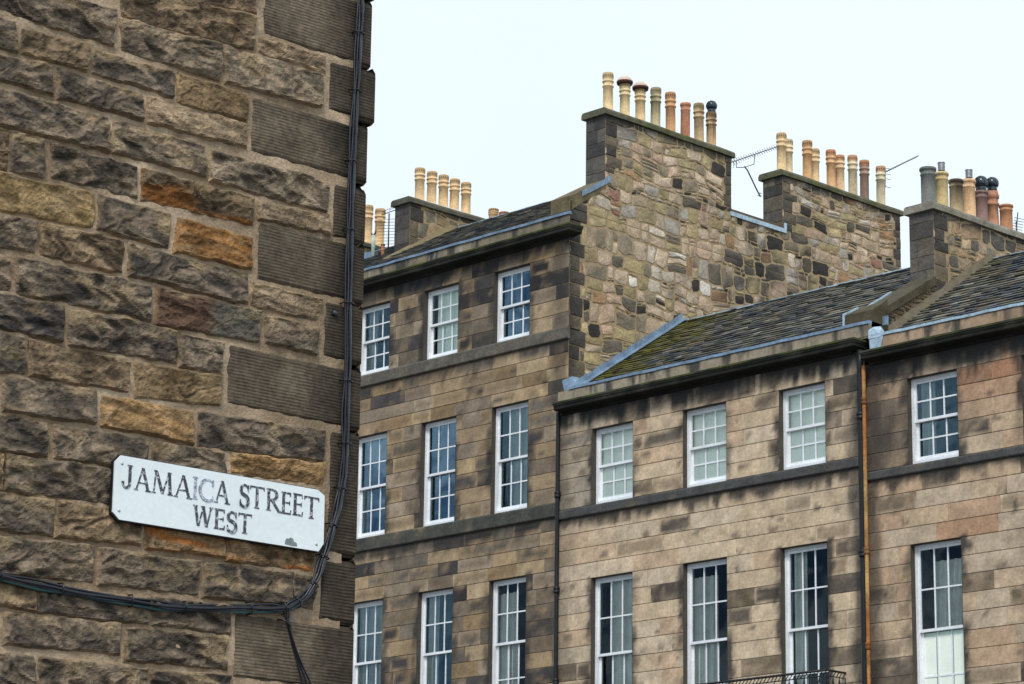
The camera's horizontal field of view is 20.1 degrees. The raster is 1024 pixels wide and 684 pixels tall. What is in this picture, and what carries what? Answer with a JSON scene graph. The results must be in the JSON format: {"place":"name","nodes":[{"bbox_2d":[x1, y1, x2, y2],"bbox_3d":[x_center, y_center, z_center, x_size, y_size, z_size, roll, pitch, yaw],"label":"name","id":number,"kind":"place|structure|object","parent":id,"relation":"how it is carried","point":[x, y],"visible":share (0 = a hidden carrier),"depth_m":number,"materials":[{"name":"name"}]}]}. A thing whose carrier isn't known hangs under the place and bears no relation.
{"place":"outdoors","nodes":[
{"label":"outdoors","id":0,"kind":"place"},
{"bbox_2d":[363,205,394,267],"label":"terraced house","id":1,"kind":"structure","parent":0,"point":[372,244],"depth_m":69.86,"materials":[{"name":"stone"}]},
{"bbox_2d":[377,207,394,252],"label":"television aerial","id":2,"kind":"object","parent":1,"relation":"attached to","point":[388,228],"visible":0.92,"depth_m":66.80,"materials":[{"name":"metal"}]},
{"bbox_2d":[352,72,903,683],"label":"terraced house","id":3,"kind":"structure","parent":0,"point":[482,338],"depth_m":60.63,"materials":[{"name":"stone"}]},
{"bbox_2d":[353,600,382,683],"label":"window","id":4,"kind":"structure","parent":3,"relation":"in","point":[367,626],"depth_m":61.14,"materials":[{"name":"grey glass"}]},
{"bbox_2d":[357,433,386,538],"bbox_3d":[-2.918,3.110,61.860,0.172,2.240,1.060,15,-20,-43],"label":"window","id":5,"kind":"structure","parent":3,"relation":"in","point":[375,447],"depth_m":62.06,"materials":[{"name":"white paint"}]},
{"bbox_2d":[360,303,389,375],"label":"window","id":6,"kind":"structure","parent":3,"relation":"in","point":[373,341],"depth_m":62.87,"materials":[{"name":"white paint"}]},
{"bbox_2d":[420,589,452,683],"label":"window","id":7,"kind":"structure","parent":3,"relation":"in","point":[429,665],"depth_m":59.71,"materials":[{"name":"white paint"}]},
{"bbox_2d":[423,418,455,526],"bbox_3d":[-1.421,2.744,60.369,0.155,2.240,1.060,15,-20,-43],"label":"window","id":8,"kind":"structure","parent":3,"relation":"in","point":[428,436],"depth_m":60.54,"materials":[{"name":"white paint"}]},
{"bbox_2d":[427,284,458,359],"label":"window","id":9,"kind":"structure","parent":3,"relation":"in","point":[447,324],"depth_m":61.31,"materials":[{"name":"white paint"}]},
{"bbox_2d":[492,577,525,683],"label":"window","id":10,"kind":"structure","parent":3,"relation":"in","point":[506,653],"depth_m":58.16,"materials":[{"name":"white paint"}]},
{"bbox_2d":[495,402,527,512],"bbox_3d":[0.083,2.383,58.897,0.177,2.240,1.060,15,-20,-43],"label":"window","id":11,"kind":"structure","parent":3,"relation":"in","point":[518,422],"depth_m":58.99,"materials":[{"name":"white paint"}]},
{"bbox_2d":[497,265,529,342],"bbox_3d":[0.119,-0.754,59.704,0.155,1.540,1.060,15,-20,-43],"label":"window","id":12,"kind":"structure","parent":3,"relation":"in","point":[501,277],"depth_m":59.87,"materials":[{"name":"white paint"}]},
{"bbox_2d":[731,145,776,196],"bbox_3d":[5.548,-3.938,64.624,1.810,1.555,0.270,15,-20,-43],"label":"television aerial","id":13,"kind":"object","parent":3,"relation":"attached to","point":[759,195],"visible":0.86,"depth_m":64.35,"materials":[{"name":"metal"}]},
{"bbox_2d":[885,155,918,187],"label":"television aerial","id":14,"kind":"object","parent":3,"relation":"attached to","point":[895,167],"visible":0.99,"depth_m":67.55,"materials":[{"name":"metal"}]},
{"bbox_2d":[361,0,1023,268],"label":"sky","id":15,"kind":"structure","parent":0,"point":[493,96],"materials":[{"name":"white"}]},
{"bbox_2d":[552,267,909,683],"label":"terraced house","id":16,"kind":"structure","parent":0,"point":[709,506],"depth_m":54.38,"materials":[{"name":"stone"}]},
{"bbox_2d":[595,573,631,683],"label":"window","id":17,"kind":"structure","parent":16,"relation":"in","point":[621,585],"depth_m":55.48,"materials":[{"name":"white paint"}]},
{"bbox_2d":[596,423,632,503],"bbox_3d":[2.082,2.386,56.220,0.170,1.515,1.090,15,-20,-43],"label":"window","id":18,"kind":"structure","parent":16,"relation":"in","point":[614,445],"depth_m":56.33,"materials":[{"name":"white glass"}]},
{"bbox_2d":[687,404,725,487],"bbox_3d":[3.761,1.979,54.561,0.170,1.515,1.090,15,-20,-43],"label":"window","id":19,"kind":"structure","parent":16,"relation":"in","point":[706,427],"depth_m":54.68,"materials":[{"name":"white glass"}]},
{"bbox_2d":[687,559,726,683],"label":"window","id":20,"kind":"structure","parent":16,"relation":"in","point":[703,642],"depth_m":53.88,"materials":[{"name":"white paint"}]},
{"bbox_2d":[783,383,825,469],"bbox_3d":[5.436,1.572,52.906,0.170,1.515,1.090,15,-20,-43],"label":"window","id":21,"kind":"structure","parent":16,"relation":"in","point":[803,408],"depth_m":53.01,"materials":[{"name":"white glass"}]},
{"bbox_2d":[785,543,828,683],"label":"window","id":22,"kind":"structure","parent":16,"relation":"in","point":[801,628],"depth_m":52.25,"materials":[{"name":"white paint"}]},
{"bbox_2d":[842,161,1023,683],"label":"terraced house","id":23,"kind":"structure","parent":0,"point":[942,370],"depth_m":50.54,"materials":[{"name":"stone"}]},
{"bbox_2d":[911,371,958,463],"bbox_3d":[7.518,1.353,50.785,0.192,1.560,1.090,15,-20,-43],"label":"window","id":24,"kind":"structure","parent":23,"relation":"in","point":[929,417],"depth_m":50.96,"materials":[{"name":"white paint"}]},
{"bbox_2d":[915,539,964,683],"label":"window","id":25,"kind":"structure","parent":23,"relation":"in","point":[940,655],"depth_m":49.95,"materials":[{"name":"white glass"}]},
{"bbox_2d":[1013,212,1023,230],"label":"television aerial","id":26,"kind":"object","parent":23,"relation":"on","point":[1016,223],"visible":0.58,"depth_m":56.83,"materials":[{"name":"metal"}]},
{"label":"ground","id":27,"kind":"structure","parent":0,"visible":0},
{"bbox_2d":[0,0,375,683],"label":"corner building","id":28,"kind":"structure","parent":27,"relation":"on","point":[172,208],"depth_m":13.20,"materials":[{"name":"stone"}]},
{"bbox_2d":[0,0,364,615],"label":"cable bundle","id":29,"kind":"object","parent":28,"relation":"attached to","point":[166,606],"visible":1,"depth_m":13.66,"materials":[{"name":"black rubber"}]},
{"bbox_2d":[277,609,311,683],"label":"drop cables","id":30,"kind":"object","parent":29,"relation":"hanging from","point":[294,647],"visible":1,"depth_m":13.29,"materials":[{"name":"black rubber"}]},
{"bbox_2d":[109,454,324,552],"bbox_3d":[-1.326,0.740,13.153,1.187,0.304,0.032,13,-19,-40],"label":"street name sign","id":31,"kind":"object","parent":28,"relation":"attached to","point":[162,495],"visible":1,"depth_m":13.12,"materials":[{"name":"white metal"}]}
]}

